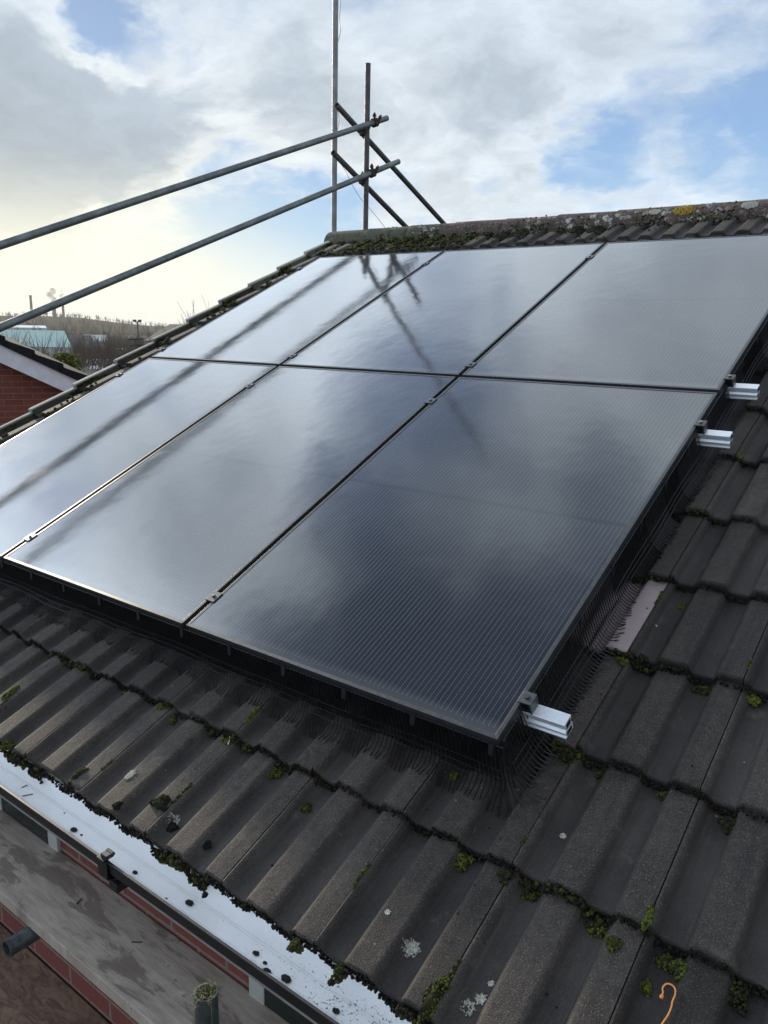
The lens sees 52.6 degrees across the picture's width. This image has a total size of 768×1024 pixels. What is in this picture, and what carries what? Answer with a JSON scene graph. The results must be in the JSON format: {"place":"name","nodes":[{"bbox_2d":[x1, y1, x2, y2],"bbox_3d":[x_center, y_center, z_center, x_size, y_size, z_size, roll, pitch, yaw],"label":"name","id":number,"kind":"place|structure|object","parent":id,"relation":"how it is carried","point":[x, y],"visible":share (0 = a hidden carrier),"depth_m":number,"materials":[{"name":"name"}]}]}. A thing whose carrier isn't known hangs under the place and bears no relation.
{"place":"outdoors","nodes":[
{"label":"outdoors","id":0,"kind":"place"},
{"bbox_2d":[0,334,88,425],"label":"neighbour house","id":1,"kind":"structure","parent":0,"point":[26,383],"depth_m":9.85,"materials":[{"name":"red brick"}]},
{"bbox_2d":[0,924,108,1023],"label":"ground","id":2,"kind":"structure","parent":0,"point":[34,989],"depth_m":2.56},
{"bbox_2d":[0,316,164,344],"bbox_3d":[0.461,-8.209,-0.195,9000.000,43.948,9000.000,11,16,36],"label":"ground","id":3,"kind":"structure","parent":0,"point":[50,321],"depth_m":1061.91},
{"bbox_2d":[8,325,45,329],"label":"valley building","id":4,"kind":"structure","parent":3,"relation":"on","point":[27,327],"depth_m":714.28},
{"bbox_2d":[29,295,32,319],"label":"works chimney","id":5,"kind":"object","parent":3,"relation":"on","point":[30,300],"visible":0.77,"depth_m":1148.55,"materials":[{"name":"concrete"}]},
{"bbox_2d":[0,329,71,357],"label":"industrial shed","id":6,"kind":"structure","parent":3,"relation":"on","point":[41,334],"depth_m":215.98,"materials":[{"name":"teal metal"}]},
{"bbox_2d":[51,301,56,320],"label":"works chimney","id":7,"kind":"object","parent":3,"relation":"on","point":[54,316],"visible":0.6,"depth_m":1119.03,"materials":[{"name":"concrete"}]},
{"bbox_2d":[62,306,64,320],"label":"works chimney","id":8,"kind":"object","parent":3,"relation":"on","point":[63,315],"visible":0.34,"depth_m":1150.84,"materials":[{"name":"concrete"}]},
{"bbox_2d":[53,352,83,376],"bbox_3d":[-11.186,-2.753,28.007,2.631,5.866,2.535,11,16,36],"label":"evergreen bush","id":9,"kind":"object","parent":3,"relation":"on","point":[62,358],"visible":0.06,"depth_m":27.21,"materials":[{"name":"green plant"}]},
{"bbox_2d":[68,335,92,339],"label":"valley building","id":10,"kind":"structure","parent":3,"relation":"on","point":[77,336],"depth_m":431.23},
{"bbox_2d":[75,353,92,373],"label":"bare tree","id":11,"kind":"object","parent":3,"relation":"on","point":[84,364],"visible":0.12,"depth_m":68.08,"materials":[{"name":"brown plant"}]},
{"bbox_2d":[0,311,174,368],"bbox_3d":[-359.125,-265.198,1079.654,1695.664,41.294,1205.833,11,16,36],"label":"wood","id":12,"kind":"object","parent":3,"relation":"on","point":[109,351],"visible":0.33,"depth_m":210.38,"materials":[{"name":"plant"}]},
{"bbox_2d":[72,341,107,358],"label":"valley building","id":13,"kind":"structure","parent":3,"relation":"on","point":[101,345],"depth_m":272.80,"materials":[{"name":"grey brick"}]},
{"bbox_2d":[81,369,101,374],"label":"valley building","id":14,"kind":"structure","parent":3,"relation":"on","point":[90,371],"depth_m":140.19,"materials":[{"name":"grey brick"}]},
{"bbox_2d":[91,335,106,341],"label":"valley building","id":15,"kind":"structure","parent":3,"relation":"on","point":[100,337],"depth_m":442.43,"materials":[{"name":"white"}]},
{"bbox_2d":[93,354,117,369],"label":"bare tree","id":16,"kind":"object","parent":3,"relation":"on","point":[104,362],"visible":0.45,"depth_m":109.82,"materials":[{"name":"brown plant"}]},
{"bbox_2d":[122,335,149,342],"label":"valley building","id":17,"kind":"structure","parent":3,"relation":"on","point":[144,337],"depth_m":562.98,"materials":[{"name":"grey brick"}]},
{"bbox_2d":[133,320,141,347],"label":"floodlight mast","id":18,"kind":"object","parent":3,"relation":"on","point":[137,329],"visible":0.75,"depth_m":111.53,"materials":[{"name":"black metal"}]},
{"bbox_2d":[128,324,179,348],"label":"distant house","id":19,"kind":"structure","parent":3,"relation":"on","point":[167,328],"depth_m":26.80,"materials":[{"name":"grey"}]},
{"bbox_2d":[188,980,219,1023],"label":"scaffold post","id":20,"kind":"object","parent":3,"relation":"on","point":[206,1004],"visible":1,"depth_m":1.58,"materials":[{"name":"grey metal"}]},
{"bbox_2d":[0,63,445,331],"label":"scaffolding","id":21,"kind":"object","parent":3,"relation":"on","point":[362,129],"visible":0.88,"depth_m":5.89,"materials":[{"name":"grey metal"}]},
{"bbox_2d":[331,0,383,231],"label":"aerial mast","id":22,"kind":"object","parent":3,"relation":"on","point":[335,113],"visible":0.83,"depth_m":7.01,"materials":[{"name":"grey metal"}]},
{"bbox_2d":[0,199,767,1023],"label":"house","id":23,"kind":"structure","parent":3,"relation":"on","point":[632,847],"depth_m":1.96,"materials":[{"name":"tile"}]},
{"bbox_2d":[0,740,14,752],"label":"moss cushion","id":24,"kind":"object","parent":23,"relation":"on","point":[6,745],"visible":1,"depth_m":2.46,"materials":[{"name":"green plant"}]},
{"bbox_2d":[0,685,19,698],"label":"moss cushion","id":25,"kind":"object","parent":23,"relation":"on","point":[9,692],"visible":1,"depth_m":2.67,"materials":[{"name":"green plant"}]},
{"bbox_2d":[2,926,40,957],"bbox_3d":[-0.958,1.193,2.290,0.048,0.048,0.312,11,16,36],"label":"scaffold tube","id":26,"kind":"object","parent":23,"relation":"attached to","point":[19,941],"visible":0.45,"depth_m":2.18,"materials":[{"name":"grey metal"}]},
{"bbox_2d":[0,810,288,1023],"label":"scaffold board","id":27,"kind":"object","parent":26,"relation":"on","point":[156,974],"visible":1,"depth_m":2.13,"materials":[{"name":"grey wood"}]},
{"bbox_2d":[0,797,60,851],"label":"window","id":28,"kind":"structure","parent":23,"relation":"in","point":[55,843],"depth_m":2.56,"materials":[{"name":"black glass"}]},
{"bbox_2d":[44,652,56,661],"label":"moss cushion","id":29,"kind":"object","parent":23,"relation":"on","point":[49,656],"visible":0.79,"depth_m":2.81,"materials":[{"name":"green plant"}]},
{"bbox_2d":[70,827,77,832],"bbox_3d":[-0.891,0.911,2.233,0.024,0.010,0.016,11,16,36],"label":"debris clod","id":30,"kind":"object","parent":23,"relation":"on","point":[73,829],"visible":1,"depth_m":2.23,"materials":[{"name":"black soil"}]},
{"bbox_2d":[67,766,88,784],"bbox_3d":[-0.892,0.769,2.267,0.035,0.035,0.066,11,16,36],"label":"moss cushion","id":31,"kind":"object","parent":23,"relation":"on","point":[77,773],"visible":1,"depth_m":2.26,"materials":[{"name":"green plant"}]},
{"bbox_2d":[112,801,122,809],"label":"moss cushion","id":32,"kind":"object","parent":23,"relation":"on","point":[116,805],"visible":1,"depth_m":2.13,"materials":[{"name":"grey plant"}]},
{"bbox_2d":[125,769,135,779],"bbox_3d":[-0.726,0.752,2.227,0.034,0.019,0.040,11,16,36],"label":"lichen","id":33,"kind":"object","parent":23,"relation":"on","point":[129,774],"visible":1,"depth_m":2.22},
{"bbox_2d":[148,794,170,811],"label":"moss cushion","id":34,"kind":"object","parent":23,"relation":"on","point":[161,802],"visible":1,"depth_m":2.10,"materials":[{"name":"green plant"}]},
{"bbox_2d":[156,701,167,710],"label":"moss cushion","id":35,"kind":"object","parent":23,"relation":"on","point":[159,706],"visible":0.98,"depth_m":2.44,"materials":[{"name":"green plant"}]},
{"bbox_2d":[166,822,179,832],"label":"moss cushion","id":36,"kind":"object","parent":23,"relation":"on","point":[171,827],"visible":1,"depth_m":2.06,"materials":[{"name":"black plant"}]},
{"bbox_2d":[169,715,176,724],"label":"moss cushion","id":37,"kind":"object","parent":23,"relation":"on","point":[173,719],"visible":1,"depth_m":2.42,"materials":[{"name":"green plant"}]},
{"bbox_2d":[166,812,179,824],"bbox_3d":[-0.563,0.820,2.075,0.039,0.028,0.031,-3,14,-17],"label":"lichen","id":38,"kind":"object","parent":23,"relation":"on","point":[176,822],"visible":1,"depth_m":2.08},
{"bbox_2d":[185,899,193,906],"bbox_3d":[-0.490,0.985,1.960,0.026,0.012,0.018,11,16,36],"label":"debris clod","id":39,"kind":"object","parent":23,"relation":"on","point":[188,902],"visible":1,"depth_m":1.96,"materials":[{"name":"black soil"}]},
{"bbox_2d":[202,891,207,898],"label":"moss cushion","id":40,"kind":"object","parent":23,"relation":"on","point":[205,894],"visible":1,"depth_m":1.84,"materials":[{"name":"black plant"}]},
{"bbox_2d":[202,840,211,849],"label":"moss cushion","id":41,"kind":"object","parent":23,"relation":"on","point":[207,844],"visible":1,"depth_m":1.98,"materials":[{"name":"black plant"}]},
{"bbox_2d":[220,732,231,744],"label":"moss cushion","id":42,"kind":"object","parent":23,"relation":"on","point":[225,740],"visible":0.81,"depth_m":2.26,"materials":[{"name":"green plant"}]},
{"bbox_2d":[244,706,259,722],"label":"moss cushion","id":43,"kind":"object","parent":23,"relation":"on","point":[251,714],"visible":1,"depth_m":2.30,"materials":[{"name":"green plant"}]},
{"bbox_2d":[252,950,258,955],"bbox_3d":[-0.297,1.025,1.806,0.018,0.009,0.014,4,13,13],"label":"debris clod","id":44,"kind":"object","parent":23,"relation":"on","point":[255,953],"visible":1,"depth_m":1.80,"materials":[{"name":"black soil"}]},
{"bbox_2d":[0,560,514,814],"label":"bird mesh","id":45,"kind":"object","parent":23,"relation":"on","point":[32,582],"visible":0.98,"depth_m":2.38,"materials":[{"name":"black metal"}]},
{"bbox_2d":[268,767,282,779],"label":"moss cushion","id":46,"kind":"object","parent":23,"relation":"on","point":[276,773],"visible":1,"depth_m":2.14,"materials":[{"name":"green plant"}]},
{"bbox_2d":[249,977,313,1023],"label":"window","id":47,"kind":"structure","parent":23,"relation":"in","point":[258,992],"depth_m":1.90,"materials":[{"name":"black glass"}]},
{"bbox_2d":[281,974,291,982],"bbox_3d":[-0.219,1.041,1.737,0.028,0.011,0.018,11,16,36],"label":"debris clod","id":48,"kind":"object","parent":23,"relation":"on","point":[285,978],"visible":1,"depth_m":1.73,"materials":[{"name":"black soil"}]},
{"bbox_2d":[286,937,303,954],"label":"moss cushion","id":49,"kind":"object","parent":23,"relation":"on","point":[296,946],"visible":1,"depth_m":1.69,"materials":[{"name":"green plant"}]},
{"bbox_2d":[300,802,311,812],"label":"moss cushion","id":50,"kind":"object","parent":23,"relation":"on","point":[305,807],"visible":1,"depth_m":2.02,"materials":[{"name":"green plant"}]},
{"bbox_2d":[332,1007,339,1013],"bbox_3d":[-0.102,1.064,1.659,0.020,0.009,0.014,11,16,36],"label":"debris clod","id":51,"kind":"object","parent":23,"relation":"on","point":[335,1010],"visible":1,"depth_m":1.66,"materials":[{"name":"black soil"}]},
{"bbox_2d":[327,962,347,986],"bbox_3d":[-0.099,0.977,1.644,0.049,0.030,0.039,-5,15,-26],"label":"moss cushion","id":52,"kind":"object","parent":23,"relation":"on","point":[338,976],"visible":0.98,"depth_m":1.63,"materials":[{"name":"green plant"}]},
{"bbox_2d":[0,201,767,1023],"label":"moss","id":53,"kind":"object","parent":23,"relation":"on","point":[204,883],"visible":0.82,"depth_m":2.12,"materials":[{"name":"green plant"}]},
{"bbox_2d":[401,938,420,957],"bbox_3d":[0.058,0.924,1.654,0.044,0.026,0.038,11,16,36],"label":"lichen","id":54,"kind":"object","parent":23,"relation":"on","point":[409,949],"visible":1,"depth_m":1.66},
{"bbox_2d":[417,974,453,1023],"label":"moss cushion","id":55,"kind":"object","parent":23,"relation":"on","point":[431,1001],"visible":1,"depth_m":1.53,"materials":[{"name":"green plant"}]},
{"bbox_2d":[449,772,459,780],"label":"moss cushion","id":56,"kind":"object","parent":23,"relation":"on","point":[454,776],"visible":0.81,"depth_m":1.99,"materials":[{"name":"green plant"}]},
{"bbox_2d":[454,852,475,871],"bbox_3d":[0.175,0.807,1.809,0.070,0.029,0.048,11,16,36],"label":"moss cushion","id":57,"kind":"object","parent":23,"relation":"on","point":[462,861],"visible":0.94,"depth_m":1.79,"materials":[{"name":"green plant"}]},
{"bbox_2d":[460,998,475,1016],"bbox_3d":[0.166,0.976,1.532,0.034,0.012,0.030,11,16,36],"label":"lichen","id":58,"kind":"object","parent":23,"relation":"on","point":[468,1001],"visible":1,"depth_m":1.53},
{"bbox_2d":[475,993,486,1004],"bbox_3d":[0.192,0.964,1.539,0.028,0.013,0.025,11,16,36],"label":"lichen","id":59,"kind":"object","parent":23,"relation":"on","point":[481,999],"visible":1,"depth_m":1.54},
{"bbox_2d":[487,980,494,986],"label":"lichen","id":60,"kind":"object","parent":23,"relation":"on","point":[490,983],"visible":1,"depth_m":1.56},
{"bbox_2d":[496,870,514,885],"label":"moss cushion","id":61,"kind":"object","parent":23,"relation":"on","point":[506,876],"visible":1,"depth_m":1.72,"materials":[{"name":"green plant"}]},
{"bbox_2d":[520,884,538,901],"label":"moss cushion","id":62,"kind":"object","parent":23,"relation":"on","point":[532,895],"visible":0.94,"depth_m":1.70,"materials":[{"name":"green plant"}]},
{"bbox_2d":[532,730,542,741],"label":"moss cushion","id":63,"kind":"object","parent":23,"relation":"on","point":[539,736],"visible":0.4,"depth_m":2.01,"materials":[{"name":"green plant"}]},
{"bbox_2d":[516,704,572,738],"bbox_3d":[-0.991,0.243,2.940,3.614,0.047,0.042,11,41,36],"label":"mounting rail","id":64,"kind":"object","parent":23,"relation":"attached to","point":[551,721],"visible":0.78,"depth_m":1.90,"materials":[{"name":"metal"}]},
{"bbox_2d":[23,533,36,540],"bbox_3d":[-1.483,0.114,3.271,0.042,0.040,0.045,11,41,36],"label":"clamp","id":65,"kind":"object","parent":64,"relation":"attached to","point":[29,536],"visible":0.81,"depth_m":3.26,"materials":[{"name":"metal"}]},
{"bbox_2d":[0,358,276,560],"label":"solar panel","id":66,"kind":"object","parent":64,"relation":"attached to","point":[60,463],"visible":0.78,"depth_m":4.03,"materials":[{"name":"black glass"}]},
{"bbox_2d":[205,591,222,602],"bbox_3d":[-0.564,0.291,2.595,0.042,0.040,0.045,11,41,36],"label":"clamp","id":67,"kind":"object","parent":64,"relation":"attached to","point":[213,596],"visible":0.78,"depth_m":2.58,"materials":[{"name":"metal"}]},
{"bbox_2d":[3,366,455,628],"bbox_3d":[-0.608,-0.207,3.390,1.134,0.032,1.762,11,41,36],"label":"solar panel","id":68,"kind":"object","parent":64,"relation":"on","point":[178,530],"visible":0.87,"depth_m":3.23,"materials":[{"name":"black glass"}]},
{"bbox_2d":[186,377,717,746],"bbox_3d":[0.311,-0.030,2.715,1.134,0.032,1.762,11,41,36],"label":"solar panel","id":69,"kind":"object","parent":64,"relation":"on","point":[448,556],"visible":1,"depth_m":2.51,"materials":[{"name":"black glass"}]},
{"bbox_2d":[517,690,538,714],"bbox_3d":[0.355,0.468,1.920,0.036,0.042,0.038,11,41,36],"label":"end clamp","id":70,"kind":"object","parent":64,"relation":"attached to","point":[528,701],"visible":1,"depth_m":1.91,"materials":[{"name":"metal"}]},
{"bbox_2d":[550,746,575,763],"bbox_3d":[0.451,0.607,1.952,0.067,0.032,0.056,4,13,10],"label":"moss cushion","id":71,"kind":"object","parent":23,"relation":"on","point":[562,754],"visible":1,"depth_m":1.94,"materials":[{"name":"green plant"}]},
{"bbox_2d":[584,922,608,939],"bbox_3d":[0.446,0.865,1.611,0.068,0.026,0.040,11,16,36],"label":"moss cushion","id":72,"kind":"object","parent":23,"relation":"on","point":[597,931],"visible":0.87,"depth_m":1.60,"materials":[{"name":"green plant"}]},
{"bbox_2d":[594,767,605,778],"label":"moss cushion","id":73,"kind":"object","parent":23,"relation":"on","point":[599,774],"visible":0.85,"depth_m":1.90,"materials":[{"name":"green plant"}]},
{"bbox_2d":[605,935,622,952],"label":"moss cushion","id":74,"kind":"object","parent":23,"relation":"on","point":[612,943],"visible":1,"depth_m":1.55,"materials":[{"name":"green plant"}]},
{"bbox_2d":[615,656,628,665],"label":"moss cushion","id":75,"kind":"object","parent":23,"relation":"on","point":[622,661],"visible":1,"depth_m":2.15,"materials":[{"name":"green plant"}]},
{"bbox_2d":[496,319,767,819],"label":"bird mesh","id":76,"kind":"object","parent":23,"relation":"on","point":[618,577],"visible":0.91,"depth_m":2.35,"materials":[{"name":"black metal"}]},
{"bbox_2d":[637,653,648,663],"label":"moss cushion","id":77,"kind":"object","parent":23,"relation":"on","point":[641,658],"visible":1,"depth_m":2.15,"materials":[{"name":"green plant"}]},
{"bbox_2d":[639,978,651,997],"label":"moss cushion","id":78,"kind":"object","parent":23,"relation":"on","point":[645,988],"visible":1,"depth_m":1.49,"materials":[{"name":"green plant"}]},
{"bbox_2d":[641,904,654,932],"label":"moss cushion","id":79,"kind":"object","parent":23,"relation":"on","point":[646,922],"visible":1,"depth_m":1.55,"materials":[{"name":"green plant"}]},
{"bbox_2d":[649,209,661,214],"bbox_3d":[1.859,-2.055,5.329,0.086,0.045,0.042,11,16,36],"label":"lichen","id":80,"kind":"object","parent":23,"relation":"on","point":[654,211],"visible":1,"depth_m":5.33},
{"bbox_2d":[656,790,668,800],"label":"moss cushion","id":81,"kind":"object","parent":23,"relation":"on","point":[662,795],"visible":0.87,"depth_m":1.81,"materials":[{"name":"green plant"}]},
{"bbox_2d":[653,952,673,974],"bbox_3d":[0.554,0.886,1.529,0.036,0.023,0.043,-3,14,-17],"label":"moss cushion","id":82,"kind":"object","parent":23,"relation":"on","point":[664,960],"visible":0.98,"depth_m":1.53,"materials":[{"name":"green plant"}]},
{"bbox_2d":[659,983,675,1023],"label":"cable tie","id":83,"kind":"object","parent":23,"relation":"on","point":[661,996],"visible":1,"depth_m":1.44,"materials":[{"name":"orange plastic"}]},
{"bbox_2d":[669,958,687,982],"bbox_3d":[0.579,0.883,1.499,0.050,0.028,0.042,0,13,-4],"label":"moss cushion","id":84,"kind":"object","parent":23,"relation":"on","point":[679,966],"visible":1,"depth_m":1.50,"materials":[{"name":"green plant"}]},
{"bbox_2d":[677,602,686,608],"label":"moss cushion","id":85,"kind":"object","parent":23,"relation":"on","point":[682,606],"visible":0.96,"depth_m":2.30,"materials":[{"name":"green plant"}]},
{"bbox_2d":[673,205,694,215],"bbox_3d":[2.015,-2.023,5.220,0.151,0.074,0.066,11,16,36],"label":"lichen","id":86,"kind":"object","parent":23,"relation":"on","point":[677,212],"visible":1,"depth_m":5.21},
{"bbox_2d":[691,685,711,696],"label":"moss cushion","id":87,"kind":"object","parent":23,"relation":"on","point":[704,690],"visible":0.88,"depth_m":2.04,"materials":[{"name":"green plant"}]},
{"bbox_2d":[695,429,732,448],"bbox_3d":[-0.219,-0.530,3.788,3.614,0.047,0.042,11,41,36],"label":"mounting rail","id":88,"kind":"object","parent":23,"relation":"attached to","point":[716,438],"visible":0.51,"depth_m":2.75,"materials":[{"name":"metal"}]},
{"bbox_2d":[244,383,253,388],"bbox_3d":[-0.711,-0.659,4.118,0.042,0.040,0.045,11,41,36],"label":"clamp","id":89,"kind":"object","parent":88,"relation":"attached to","point":[248,385],"visible":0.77,"depth_m":4.11,"materials":[{"name":"metal"}]},
{"bbox_2d":[424,398,436,405],"bbox_3d":[0.208,-0.482,3.443,0.042,0.040,0.045,11,41,36],"label":"clamp","id":90,"kind":"object","parent":88,"relation":"attached to","point":[428,401],"visible":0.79,"depth_m":3.43,"materials":[{"name":"metal"}]},
{"bbox_2d":[694,420,707,433],"bbox_3d":[1.127,-0.305,2.768,0.036,0.042,0.038,11,41,36],"label":"end clamp","id":91,"kind":"object","parent":88,"relation":"attached to","point":[702,426],"visible":1,"depth_m":2.76,"materials":[{"name":"metal"}]},
{"bbox_2d":[717,816,736,834],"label":"moss cushion","id":92,"kind":"object","parent":23,"relation":"on","point":[728,822],"visible":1,"depth_m":1.71,"materials":[{"name":"green plant"}]},
{"bbox_2d":[727,978,751,1016],"bbox_3d":[0.651,0.899,1.458,0.067,0.036,0.061,11,16,36],"label":"moss cushion","id":93,"kind":"object","parent":23,"relation":"on","point":[737,996],"visible":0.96,"depth_m":1.44,"materials":[{"name":"green plant"}]},
{"bbox_2d":[736,454,744,459],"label":"moss cushion","id":94,"kind":"object","parent":23,"relation":"on","point":[740,456],"visible":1,"depth_m":2.80,"materials":[{"name":"green plant"}]},
{"bbox_2d":[727,383,759,399],"bbox_3d":[-0.017,-0.732,4.010,3.614,0.047,0.042,11,41,36],"label":"mounting rail","id":95,"kind":"object","parent":23,"relation":"attached to","point":[744,391],"visible":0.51,"depth_m":2.97,"materials":[{"name":"metal"}]},
{"bbox_2d":[465,362,476,368],"bbox_3d":[0.410,-0.684,3.665,0.042,0.040,0.045,11,41,36],"label":"clamp","id":96,"kind":"object","parent":95,"relation":"attached to","point":[468,365],"visible":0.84,"depth_m":3.65,"materials":[{"name":"metal"}]},
{"bbox_2d":[724,374,735,386],"bbox_3d":[1.329,-0.507,2.990,0.036,0.042,0.038,11,41,36],"label":"end clamp","id":97,"kind":"object","parent":95,"relation":"attached to","point":[730,379],"visible":1,"depth_m":2.98,"materials":[{"name":"metal"}]},
{"bbox_2d":[741,201,757,209],"bbox_3d":[2.343,-1.961,4.976,0.105,0.058,0.050,11,16,36],"label":"lichen","id":98,"kind":"object","parent":23,"relation":"on","point":[749,205],"visible":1,"depth_m":4.97},
{"bbox_2d":[747,691,761,706],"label":"moss cushion","id":99,"kind":"object","parent":23,"relation":"on","point":[753,699],"visible":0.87,"depth_m":1.97,"materials":[{"name":"green plant"}]},
{"bbox_2d":[0,0,767,325],"label":"sky","id":100,"kind":"structure","parent":0,"point":[495,109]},
{"label":"mounting rail","id":101,"kind":"object","parent":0,"visible":0},
{"bbox_2d":[151,251,442,366],"bbox_3d":[-0.533,-1.381,5.158,1.134,0.030,1.762,11,41,36],"label":"solar panel","id":102,"kind":"object","parent":101,"relation":"on","point":[277,324],"visible":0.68,"depth_m":5.04,"materials":[{"name":"black glass"}]},
{"bbox_2d":[282,243,603,379],"bbox_3d":[0.386,-1.204,4.482,1.134,0.030,1.762,11,41,36],"label":"solar panel","id":103,"kind":"object","parent":101,"relation":"on","point":[451,313],"visible":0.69,"depth_m":4.35,"materials":[{"name":"black glass"}]},
{"bbox_2d":[585,255,594,260],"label":"clamp","id":104,"kind":"object","parent":101,"relation":"attached to","point":[588,257],"visible":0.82,"depth_m":4.52,"materials":[{"name":"metal"}]},
{"bbox_2d":[462,234,767,396],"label":"solar panel","id":105,"kind":"object","parent":101,"relation":"attached to","point":[689,314],"visible":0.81,"depth_m":3.64,"materials":[{"name":"black glass"}]}
]}

